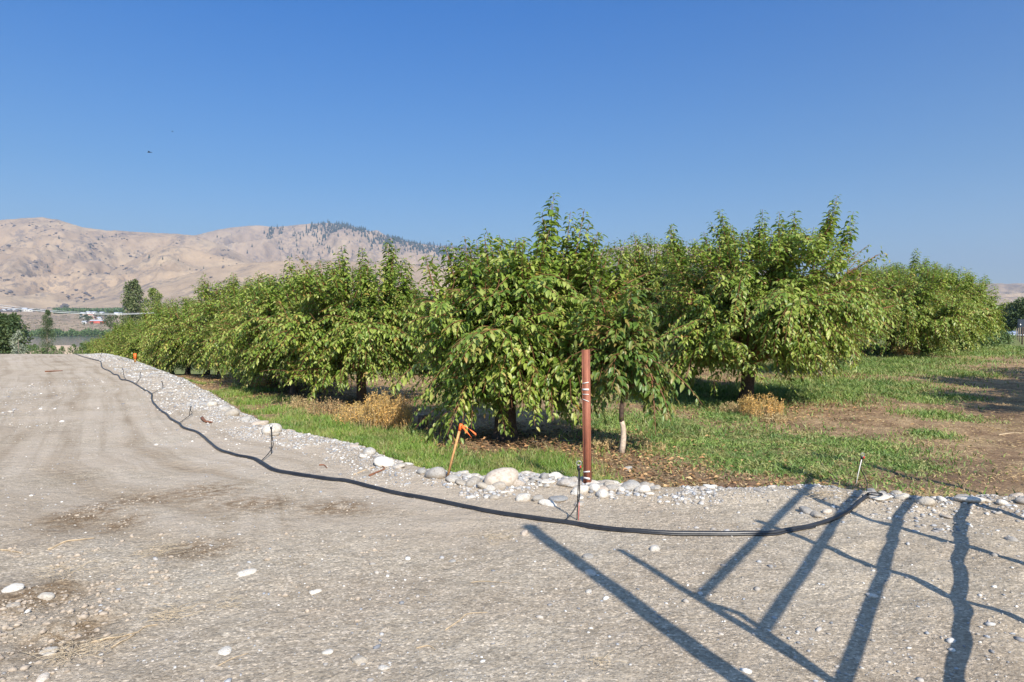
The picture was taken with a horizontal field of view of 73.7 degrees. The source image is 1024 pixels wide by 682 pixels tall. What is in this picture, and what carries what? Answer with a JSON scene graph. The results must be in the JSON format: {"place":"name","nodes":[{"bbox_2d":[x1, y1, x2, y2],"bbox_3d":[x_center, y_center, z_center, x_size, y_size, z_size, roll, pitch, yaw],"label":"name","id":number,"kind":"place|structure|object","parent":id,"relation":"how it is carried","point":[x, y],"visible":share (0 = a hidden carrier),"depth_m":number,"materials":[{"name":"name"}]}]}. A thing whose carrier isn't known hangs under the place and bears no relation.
{"place":"outdoors","nodes":[
{"label":"outdoors","id":0,"kind":"place"},
{"bbox_2d":[11,336,104,351],"bbox_3d":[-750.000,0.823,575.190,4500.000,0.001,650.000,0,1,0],"label":"river","id":1,"kind":"structure","parent":0,"point":[65,340],"depth_m":627.97,"materials":[{"name":"grey liquid"}]},
{"bbox_2d":[183,377,623,482],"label":"grass","id":2,"kind":"structure","parent":0,"point":[304,422],"depth_m":9.38,"materials":[{"name":"plant"}]},
{"bbox_2d":[0,336,1023,681],"bbox_3d":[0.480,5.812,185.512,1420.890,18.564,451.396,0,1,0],"label":"ground","id":3,"kind":"structure","parent":0,"point":[108,470],"depth_m":4.67,"materials":[{"name":"gravel"}]},
{"bbox_2d":[1,583,23,592],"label":"rock","id":4,"kind":"object","parent":3,"relation":"on","point":[14,587],"visible":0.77,"depth_m":4.06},
{"bbox_2d":[0,312,33,353],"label":"broadleaf tree","id":5,"kind":"object","parent":3,"relation":"on","point":[10,324],"visible":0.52,"depth_m":51.66,"materials":[{"name":"green plant"}]},
{"bbox_2d":[9,330,27,353],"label":"silver shrub","id":6,"kind":"object","parent":3,"relation":"on","point":[14,343],"visible":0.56,"depth_m":46.96,"materials":[{"name":"grey plant"}]},
{"bbox_2d":[26,344,38,353],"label":"bush","id":7,"kind":"object","parent":3,"relation":"on","point":[33,347],"visible":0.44,"depth_m":50.00,"materials":[{"name":"green plant"}]},
{"bbox_2d":[36,672,49,681],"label":"rock","id":8,"kind":"object","parent":3,"relation":"on","point":[42,677],"visible":1,"depth_m":3.05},
{"bbox_2d":[37,592,54,599],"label":"rock","id":9,"kind":"object","parent":3,"relation":"on","point":[47,595],"visible":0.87,"depth_m":3.98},
{"bbox_2d":[37,309,55,353],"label":"poplar tree","id":10,"kind":"object","parent":3,"relation":"on","point":[49,331],"visible":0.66,"depth_m":109.85,"materials":[{"name":"green plant"}]},
{"bbox_2d":[38,646,58,655],"bbox_3d":[-2.257,1.520,3.323,0.087,0.040,0.077,-4,5,-20],"label":"rock","id":11,"kind":"object","parent":3,"relation":"on","point":[48,649],"visible":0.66,"depth_m":3.31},
{"bbox_2d":[30,559,98,581],"bbox_3d":[-2.860,1.464,4.347,0.433,0.044,0.373,-1,2,-31],"label":"dry grass tuft","id":12,"kind":"object","parent":3,"relation":"on","point":[63,569],"visible":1,"depth_m":4.37,"materials":[{"name":"plant"}]},
{"bbox_2d":[24,631,125,667],"bbox_3d":[-2.149,1.491,3.314,0.433,0.049,0.351,0,1,0],"label":"dry grass tuft","id":13,"kind":"object","parent":3,"relation":"on","point":[75,650],"visible":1,"depth_m":3.30,"materials":[{"name":"plant"}]},
{"bbox_2d":[87,328,119,353],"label":"cherry tree","id":14,"kind":"object","parent":3,"relation":"on","point":[109,335],"visible":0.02,"depth_m":48.34,"materials":[{"name":"green plant"}]},
{"bbox_2d":[91,336,118,353],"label":"cherry tree","id":15,"kind":"object","parent":3,"relation":"on","point":[99,350],"visible":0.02,"depth_m":44.57,"materials":[{"name":"green plant"}]},
{"bbox_2d":[99,311,117,338],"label":"broadleaf tree","id":16,"kind":"object","parent":3,"relation":"on","point":[109,319],"visible":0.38,"depth_m":249.39,"materials":[{"name":"green plant"}]},
{"bbox_2d":[97,315,143,353],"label":"cherry tree","id":17,"kind":"object","parent":3,"relation":"on","point":[125,326],"visible":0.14,"depth_m":41.49,"materials":[{"name":"green plant"}]},
{"bbox_2d":[90,624,157,642],"bbox_3d":[-1.981,1.503,3.514,0.072,0.036,0.325,1,2,40],"label":"stick","id":18,"kind":"object","parent":3,"relation":"on","point":[110,637],"visible":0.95,"depth_m":3.46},
{"bbox_2d":[115,279,148,325],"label":"poplar tree","id":19,"kind":"object","parent":3,"relation":"on","point":[132,298],"visible":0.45,"depth_m":188.88,"materials":[{"name":"green plant"}]},
{"bbox_2d":[104,326,168,371],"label":"cherry tree","id":20,"kind":"object","parent":3,"relation":"on","point":[116,351],"visible":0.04,"depth_m":38.08,"materials":[{"name":"green plant"}]},
{"bbox_2d":[119,543,185,557],"bbox_3d":[-2.468,1.465,4.796,0.401,0.047,0.357,0,1,0],"label":"dry grass tuft","id":21,"kind":"object","parent":3,"relation":"on","point":[159,550],"visible":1,"depth_m":4.76,"materials":[{"name":"plant"}]},
{"bbox_2d":[139,287,165,318],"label":"poplar tree","id":22,"kind":"object","parent":3,"relation":"on","point":[153,294],"visible":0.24,"depth_m":179.06,"materials":[{"name":"green plant"}]},
{"bbox_2d":[114,321,191,370],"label":"cherry tree","id":23,"kind":"object","parent":3,"relation":"on","point":[129,351],"visible":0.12,"depth_m":34.88,"materials":[{"name":"green plant"}]},
{"bbox_2d":[137,305,199,373],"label":"cherry tree","id":24,"kind":"object","parent":3,"relation":"on","point":[148,351],"visible":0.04,"depth_m":31.97,"materials":[{"name":"green plant"}]},
{"bbox_2d":[139,598,204,622],"bbox_3d":[-1.860,1.490,3.785,0.315,0.039,0.339,0,1,0],"label":"dry grass tuft","id":25,"kind":"object","parent":3,"relation":"on","point":[166,614],"visible":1,"depth_m":3.76,"materials":[{"name":"plant"}]},
{"bbox_2d":[130,295,221,373],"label":"cherry tree","id":26,"kind":"object","parent":3,"relation":"on","point":[187,370],"visible":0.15,"depth_m":28.74,"materials":[{"name":"green plant"}]},
{"bbox_2d":[137,296,226,375],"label":"cherry tree","id":27,"kind":"object","parent":3,"relation":"on","point":[171,338],"visible":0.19,"depth_m":25.35,"materials":[{"name":"green plant"}]},
{"bbox_2d":[0,482,403,681],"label":"soil clods","id":28,"kind":"object","parent":3,"relation":"on","point":[84,615],"visible":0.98,"depth_m":3.93,"materials":[{"name":"soil"}]},
{"bbox_2d":[169,273,267,377],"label":"cherry tree","id":29,"kind":"object","parent":3,"relation":"on","point":[207,307],"visible":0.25,"depth_m":22.84,"materials":[{"name":"green plant"}]},
{"bbox_2d":[218,646,231,654],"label":"rock","id":30,"kind":"object","parent":3,"relation":"on","point":[226,650],"visible":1,"depth_m":3.34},
{"bbox_2d":[213,596,241,610],"bbox_3d":[-1.609,1.499,3.896,0.189,0.049,0.191,0,1,0],"label":"dry grass tuft","id":31,"kind":"object","parent":3,"relation":"on","point":[228,604],"visible":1,"depth_m":3.89,"materials":[{"name":"plant"}]},
{"bbox_2d":[224,408,239,415],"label":"rock","id":32,"kind":"object","parent":3,"relation":"on","point":[234,412],"visible":0.77,"depth_m":11.56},
{"bbox_2d":[236,568,256,575],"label":"rock","id":33,"kind":"object","parent":3,"relation":"on","point":[249,571],"visible":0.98,"depth_m":4.38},
{"bbox_2d":[199,282,314,383],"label":"cherry tree","id":34,"kind":"object","parent":3,"relation":"on","point":[215,344],"visible":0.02,"depth_m":19.74,"materials":[{"name":"green plant"}]},
{"bbox_2d":[243,375,270,387],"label":"dry weeds","id":35,"kind":"object","parent":3,"relation":"on","point":[256,385],"visible":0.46,"depth_m":18.75,"materials":[{"name":"plant"}]},
{"bbox_2d":[261,423,281,434],"bbox_3d":[-3.467,1.277,9.819,0.292,0.179,0.340,-5,6,21],"label":"rock","id":36,"kind":"object","parent":3,"relation":"on","point":[276,427],"visible":0.77,"depth_m":9.71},
{"bbox_2d":[195,265,355,391],"bbox_3d":[-5.986,-0.317,18.701,4.193,3.454,4.216,1,2,27],"label":"cherry tree","id":37,"kind":"object","parent":3,"relation":"on","point":[230,338],"visible":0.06,"depth_m":17.66,"materials":[{"name":"green plant"}]},
{"bbox_2d":[218,256,347,394],"bbox_3d":[-5.482,-0.339,16.885,3.296,3.500,3.060,0,1,0],"label":"cherry tree","id":38,"kind":"object","parent":3,"relation":"on","point":[262,354],"visible":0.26,"depth_m":16.20,"materials":[{"name":"green plant"}]},
{"bbox_2d":[281,394,313,408],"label":"dry weeds","id":39,"kind":"object","parent":3,"relation":"on","point":[295,402],"visible":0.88,"depth_m":13.95,"materials":[{"name":"plant"}]},
{"bbox_2d":[301,396,346,416],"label":"dry weeds","id":40,"kind":"object","parent":3,"relation":"on","point":[324,407],"visible":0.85,"depth_m":12.34,"materials":[{"name":"plant"}]},
{"bbox_2d":[248,238,437,403],"bbox_3d":[-3.506,-0.395,15.063,4.357,3.738,4.214,0,1,0],"label":"cherry tree","id":41,"kind":"object","parent":3,"relation":"on","point":[365,327],"visible":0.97,"depth_m":14.22,"materials":[{"name":"green plant"}]},
{"bbox_2d":[333,400,371,424],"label":"dry weeds","id":42,"kind":"object","parent":3,"relation":"on","point":[354,415],"visible":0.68,"depth_m":11.44,"materials":[{"name":"plant"}]},
{"bbox_2d":[351,655,368,664],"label":"rock","id":43,"kind":"object","parent":3,"relation":"on","point":[358,659],"visible":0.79,"depth_m":3.23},
{"bbox_2d":[363,447,375,454],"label":"rock","id":44,"kind":"object","parent":3,"relation":"on","point":[369,450],"visible":0.73,"depth_m":8.16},
{"bbox_2d":[374,456,394,466],"bbox_3d":[-1.402,1.332,7.486,0.251,0.116,0.214,9,8,30],"label":"rock","id":45,"kind":"object","parent":3,"relation":"on","point":[381,461],"visible":0.84,"depth_m":7.43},
{"bbox_2d":[355,387,417,430],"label":"dry weeds","id":46,"kind":"object","parent":3,"relation":"on","point":[378,415],"visible":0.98,"depth_m":10.99,"materials":[{"name":"plant"}]},
{"bbox_2d":[417,414,427,431],"bbox_3d":[-1.428,1.333,10.879,0.212,0.328,0.212,0,1,0],"label":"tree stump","id":47,"kind":"object","parent":3,"relation":"on","point":[421,417],"visible":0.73,"depth_m":10.81,"materials":[{"name":"wood"}]},
{"bbox_2d":[419,413,447,433],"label":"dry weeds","id":48,"kind":"object","parent":3,"relation":"on","point":[430,425],"visible":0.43,"depth_m":10.76,"materials":[{"name":"plant"}]},
{"bbox_2d":[425,467,445,478],"bbox_3d":[-0.766,1.356,6.956,0.239,0.154,0.207,-7,-9,42],"label":"rock","id":49,"kind":"object","parent":3,"relation":"on","point":[437,472],"visible":0.88,"depth_m":6.87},
{"bbox_2d":[446,474,458,482],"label":"rock","id":50,"kind":"object","parent":3,"relation":"on","point":[452,478],"visible":0.89,"depth_m":6.76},
{"bbox_2d":[446,423,475,476],"bbox_3d":[-0.521,1.123,6.819,0.324,0.597,0.074,0,1,15],"label":"survey stake","id":51,"kind":"object","parent":3,"relation":"on","point":[461,426],"visible":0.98,"depth_m":6.83,"materials":[{"name":"brown wood"}]},
{"bbox_2d":[74,353,868,533],"bbox_3d":[-11.772,1.076,20.649,3.619,0.104,41.678,-1,2,-41],"label":"irrigation hose","id":52,"kind":"object","parent":3,"relation":"on","point":[845,512],"visible":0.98,"depth_m":5.77,"materials":[{"name":"rubber"}]},
{"bbox_2d":[465,476,480,486],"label":"rock","id":53,"kind":"object","parent":3,"relation":"on","point":[472,481],"visible":0.85,"depth_m":6.65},
{"bbox_2d":[492,481,505,490],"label":"rock","id":54,"kind":"object","parent":3,"relation":"on","point":[500,485],"visible":0.66,"depth_m":6.55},
{"bbox_2d":[484,467,517,486],"bbox_3d":[-0.109,1.364,6.745,0.374,0.212,0.284,-13,4,-19],"label":"rock","id":55,"kind":"object","parent":3,"relation":"on","point":[507,476],"visible":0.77,"depth_m":6.65,"materials":[{"name":"stone"}]},
{"bbox_2d":[0,353,1023,681],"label":"gravel","id":56,"kind":"structure","parent":3,"relation":"on","point":[206,397],"depth_m":6.28,"materials":[{"name":"gravel"}]},
{"bbox_2d":[390,193,652,446],"bbox_3d":[0.118,-0.331,10.067,3.636,3.796,3.503,-1,2,-43],"label":"cherry tree","id":57,"kind":"object","parent":3,"relation":"on","point":[523,315],"visible":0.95,"depth_m":9.47,"materials":[{"name":"green plant"}]},
{"bbox_2d":[515,493,530,500],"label":"rock","id":58,"kind":"object","parent":3,"relation":"on","point":[523,497],"visible":0.83,"depth_m":6.22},
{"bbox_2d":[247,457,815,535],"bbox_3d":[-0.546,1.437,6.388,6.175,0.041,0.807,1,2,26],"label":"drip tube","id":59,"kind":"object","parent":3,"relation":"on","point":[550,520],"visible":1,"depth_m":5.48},
{"bbox_2d":[539,499,556,505],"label":"rock","id":60,"kind":"object","parent":3,"relation":"on","point":[545,502],"visible":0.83,"depth_m":6.09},
{"bbox_2d":[549,495,567,501],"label":"rock","id":61,"kind":"object","parent":3,"relation":"on","point":[560,498],"visible":0.89,"depth_m":6.20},
{"bbox_2d":[557,478,575,486],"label":"rock","id":62,"kind":"object","parent":3,"relation":"on","point":[564,482],"visible":0.86,"depth_m":6.61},
{"bbox_2d":[566,461,581,520],"bbox_3d":[0.483,1.240,5.555,0.198,0.520,0.037,-1,2,-31],"label":"micro sprinkler","id":63,"kind":"object","parent":3,"relation":"on","point":[578,469],"visible":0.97,"depth_m":5.59,"materials":[{"name":"black plastic"}]},
{"bbox_2d":[572,485,588,494],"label":"rock","id":64,"kind":"object","parent":3,"relation":"on","point":[584,489],"visible":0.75,"depth_m":6.38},
{"bbox_2d":[185,358,979,492],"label":"fallen leaves","id":65,"kind":"object","parent":3,"relation":"on","point":[715,476],"visible":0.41,"depth_m":9.71,"materials":[{"name":"brown plant"}]},
{"bbox_2d":[582,350,591,483],"bbox_3d":[0.731,0.891,6.662,0.074,1.614,0.044,0,1,24],"label":"steel post","id":66,"kind":"object","parent":3,"relation":"on","point":[586,418],"visible":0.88,"depth_m":6.64,"materials":[{"name":"metal"}]},
{"bbox_2d":[588,483,599,491],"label":"rock","id":67,"kind":"object","parent":3,"relation":"on","point":[594,487],"visible":0.73,"depth_m":6.39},
{"bbox_2d":[177,353,1023,496],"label":"straw","id":68,"kind":"object","parent":3,"relation":"on","point":[988,476],"visible":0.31,"depth_m":10.64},
{"bbox_2d":[596,489,608,498],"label":"rock","id":69,"kind":"object","parent":3,"relation":"on","point":[602,493],"visible":0.94,"depth_m":6.24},
{"bbox_2d":[184,354,1021,494],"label":"broadleaf weeds","id":70,"kind":"object","parent":3,"relation":"on","point":[924,464],"visible":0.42,"depth_m":9.64,"materials":[{"name":"plant"}]},
{"bbox_2d":[591,436,616,448],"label":"dry weeds","id":71,"kind":"object","parent":3,"relation":"on","point":[604,443],"visible":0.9,"depth_m":9.32,"materials":[{"name":"plant"}]},
{"bbox_2d":[586,649,626,668],"bbox_3d":[0.436,1.501,3.222,0.172,0.039,0.169,-1,2,-25],"label":"dry grass tuft","id":72,"kind":"object","parent":3,"relation":"on","point":[600,659],"visible":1,"depth_m":3.23,"materials":[{"name":"plant"}]},
{"bbox_2d":[621,481,639,490],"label":"rock","id":73,"kind":"object","parent":3,"relation":"on","point":[630,485],"visible":0.62,"depth_m":6.44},
{"bbox_2d":[558,280,705,453],"bbox_3d":[1.427,0.343,8.910,1.663,2.254,1.395,0,1,-19],"label":"cherry tree","id":74,"kind":"object","parent":3,"relation":"on","point":[620,355],"visible":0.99,"depth_m":8.68,"materials":[{"name":"green plant"}]},
{"bbox_2d":[634,485,650,493],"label":"rock","id":75,"kind":"object","parent":3,"relation":"on","point":[643,489],"visible":0.8,"depth_m":6.30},
{"bbox_2d":[577,224,728,377],"bbox_3d":[3.861,-0.898,18.027,5.155,4.412,4.731,-1,2,-43],"label":"cherry tree","id":76,"kind":"object","parent":3,"relation":"on","point":[639,260],"visible":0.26,"depth_m":17.16,"materials":[{"name":"green plant"}]},
{"bbox_2d":[643,436,667,451],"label":"dry weeds","id":77,"kind":"object","parent":3,"relation":"on","point":[663,446],"visible":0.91,"depth_m":9.21,"materials":[{"name":"plant"}]},
{"bbox_2d":[719,401,749,412],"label":"dry weeds","id":78,"kind":"object","parent":3,"relation":"on","point":[730,406],"visible":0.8,"depth_m":13.00,"materials":[{"name":"plant"}]},
{"bbox_2d":[737,390,784,417],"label":"dry weeds","id":79,"kind":"object","parent":3,"relation":"on","point":[745,407],"visible":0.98,"depth_m":12.44,"materials":[{"name":"plant"}]},
{"bbox_2d":[641,194,909,401],"bbox_3d":[5.244,-0.838,14.147,4.923,4.527,5.291,1,2,35],"label":"cherry tree","id":80,"kind":"object","parent":3,"relation":"on","point":[783,311],"visible":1,"depth_m":13.41,"materials":[{"name":"green plant"}]},
{"bbox_2d":[761,412,796,423],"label":"dry weeds","id":81,"kind":"object","parent":3,"relation":"on","point":[767,418],"visible":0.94,"depth_m":11.82,"materials":[{"name":"plant"}]},
{"bbox_2d":[799,506,812,514],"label":"rock","id":82,"kind":"object","parent":3,"relation":"on","point":[805,510],"visible":0.76,"depth_m":5.77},
{"bbox_2d":[789,485,855,500],"bbox_3d":[2.862,1.390,6.254,0.623,0.053,0.511,0,1,0],"label":"rock","id":83,"kind":"object","parent":3,"relation":"on","point":[818,493],"visible":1,"depth_m":6.24,"materials":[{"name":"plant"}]},
{"bbox_2d":[815,275,875,376],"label":"cherry tree","id":84,"kind":"object","parent":3,"relation":"on","point":[851,329],"visible":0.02,"depth_m":18.82,"materials":[{"name":"green plant"}]},
{"bbox_2d":[813,269,905,362],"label":"cherry tree","id":85,"kind":"object","parent":3,"relation":"on","point":[878,328],"visible":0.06,"depth_m":21.93,"materials":[{"name":"green plant"}]},
{"bbox_2d":[855,453,882,495],"bbox_3d":[3.469,1.379,6.659,0.129,0.384,1.248,1,1,22],"label":"micro sprinkler","id":86,"kind":"object","parent":3,"relation":"on","point":[862,457],"visible":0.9,"depth_m":7.18,"materials":[{"name":"plastic"}]},
{"bbox_2d":[869,493,889,500],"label":"rock","id":87,"kind":"object","parent":3,"relation":"on","point":[883,497],"visible":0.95,"depth_m":6.10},
{"bbox_2d":[894,493,911,499],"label":"rock","id":88,"kind":"object","parent":3,"relation":"on","point":[903,496],"visible":0.87,"depth_m":6.06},
{"bbox_2d":[889,343,919,356],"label":"bush","id":89,"kind":"object","parent":3,"relation":"on","point":[900,350],"visible":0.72,"depth_m":25.35,"materials":[{"name":"plant"}]},
{"bbox_2d":[846,248,992,351],"bbox_3d":[15.608,-1.611,27.914,5.847,4.361,5.368,0,1,0],"label":"cherry tree","id":90,"kind":"object","parent":3,"relation":"on","point":[922,266],"visible":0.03,"depth_m":26.81,"materials":[{"name":"green plant"}]},
{"bbox_2d":[915,496,934,505],"bbox_3d":[3.602,1.399,5.952,0.124,0.083,0.157,-6,-3,-27],"label":"rock","id":91,"kind":"object","parent":3,"relation":"on","point":[924,501],"visible":0.97,"depth_m":5.91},
{"bbox_2d":[857,262,994,355],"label":"cherry tree","id":92,"kind":"object","parent":3,"relation":"on","point":[920,312],"visible":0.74,"depth_m":24.41,"materials":[{"name":"green plant"}]},
{"bbox_2d":[911,337,964,354],"bbox_3d":[16.680,0.241,27.005,1.628,1.130,2.023,-1,2,-43],"label":"bush","id":93,"kind":"object","parent":3,"relation":"on","point":[953,350],"visible":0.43,"depth_m":26.61,"materials":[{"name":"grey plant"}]},
{"bbox_2d":[904,263,1009,351],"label":"cherry tree","id":94,"kind":"object","parent":3,"relation":"on","point":[982,287],"visible":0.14,"depth_m":27.37,"materials":[{"name":"green plant"}]},
{"bbox_2d":[950,334,979,350],"bbox_3d":[19.193,0.186,29.652,1.861,1.066,1.722,0,1,0],"label":"bush","id":95,"kind":"object","parent":3,"relation":"on","point":[965,345],"visible":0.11,"depth_m":29.17,"materials":[{"name":"green plant"}]},
{"bbox_2d":[953,496,984,503],"bbox_3d":[4.044,1.409,6.036,0.283,0.073,0.225,4,-9,-20],"label":"rock","id":96,"kind":"object","parent":3,"relation":"on","point":[970,499],"visible":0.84,"depth_m":5.95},
{"bbox_2d":[975,333,1001,346],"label":"bush","id":97,"kind":"object","parent":3,"relation":"on","point":[990,343],"visible":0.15,"depth_m":32.42,"materials":[{"name":"green plant"}]},
{"bbox_2d":[972,282,1007,346],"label":"cherry tree","id":98,"kind":"object","parent":3,"relation":"on","point":[987,332],"depth_m":29.76,"materials":[{"name":"green plant"}]},
{"bbox_2d":[989,329,1016,343],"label":"bush","id":99,"kind":"object","parent":3,"relation":"on","point":[1006,337],"visible":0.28,"depth_m":37.48,"materials":[{"name":"green plant"}]},
{"bbox_2d":[990,309,1015,330],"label":"broadleaf tree","id":100,"kind":"object","parent":3,"relation":"on","point":[1007,317],"visible":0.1,"depth_m":108.12,"materials":[{"name":"green plant"}]},
{"bbox_2d":[1005,296,1023,328],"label":"broadleaf tree","id":101,"kind":"object","parent":3,"relation":"on","point":[1018,306],"visible":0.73,"depth_m":105.15,"materials":[{"name":"green plant"}]},
{"bbox_2d":[1008,319,1023,336],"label":"shed","id":102,"kind":"structure","parent":3,"relation":"on","point":[1020,323],"depth_m":78.42,"materials":[{"name":"metal"}]},
{"bbox_2d":[1017,319,1023,336],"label":"door","id":103,"kind":"structure","parent":102,"relation":"in","point":[1020,321],"depth_m":78.42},
{"bbox_2d":[0,217,1023,335],"bbox_3d":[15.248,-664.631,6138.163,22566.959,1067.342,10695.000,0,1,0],"label":"hills","id":104,"kind":"structure","parent":0,"point":[169,275],"depth_m":3085.01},
{"bbox_2d":[23,327,112,335],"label":"riverside brush","id":105,"kind":"object","parent":104,"relation":"on","point":[88,331],"visible":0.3,"depth_m":873.66,"materials":[{"name":"green plant"}]},
{"bbox_2d":[21,314,130,330],"bbox_3d":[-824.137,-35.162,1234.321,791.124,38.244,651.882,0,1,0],"label":"sagebrush","id":106,"kind":"object","parent":104,"relation":"on","point":[62,329],"visible":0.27,"depth_m":1203.84,"materials":[{"name":"plant"}]},
{"bbox_2d":[52,307,124,313],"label":"orchard","id":107,"kind":"object","parent":104,"relation":"on","point":[81,309],"visible":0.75,"depth_m":1606.88,"materials":[{"name":"green plant"}]},
{"bbox_2d":[0,221,420,311],"bbox_3d":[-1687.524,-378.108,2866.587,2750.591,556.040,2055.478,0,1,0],"label":"slope scrub","id":108,"kind":"object","parent":104,"relation":"on","point":[68,296],"visible":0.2,"depth_m":2691.74,"materials":[{"name":"plant"}]},
{"bbox_2d":[264,221,535,262],"bbox_3d":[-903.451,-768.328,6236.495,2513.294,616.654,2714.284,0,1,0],"label":"conifer forest","id":109,"kind":"object","parent":104,"relation":"on","point":[395,238],"visible":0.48,"depth_m":5892.89,"materials":[{"name":"plant"}]},
{"bbox_2d":[0,0,1023,283],"label":"sky","id":110,"kind":"structure","parent":0,"point":[425,121],"materials":[{"name":"blue"}]},
{"bbox_2d":[573,343,1023,496],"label":"weedy grass","id":111,"kind":"structure","parent":0,"point":[844,384],"depth_m":12.47,"materials":[{"name":"plant"}]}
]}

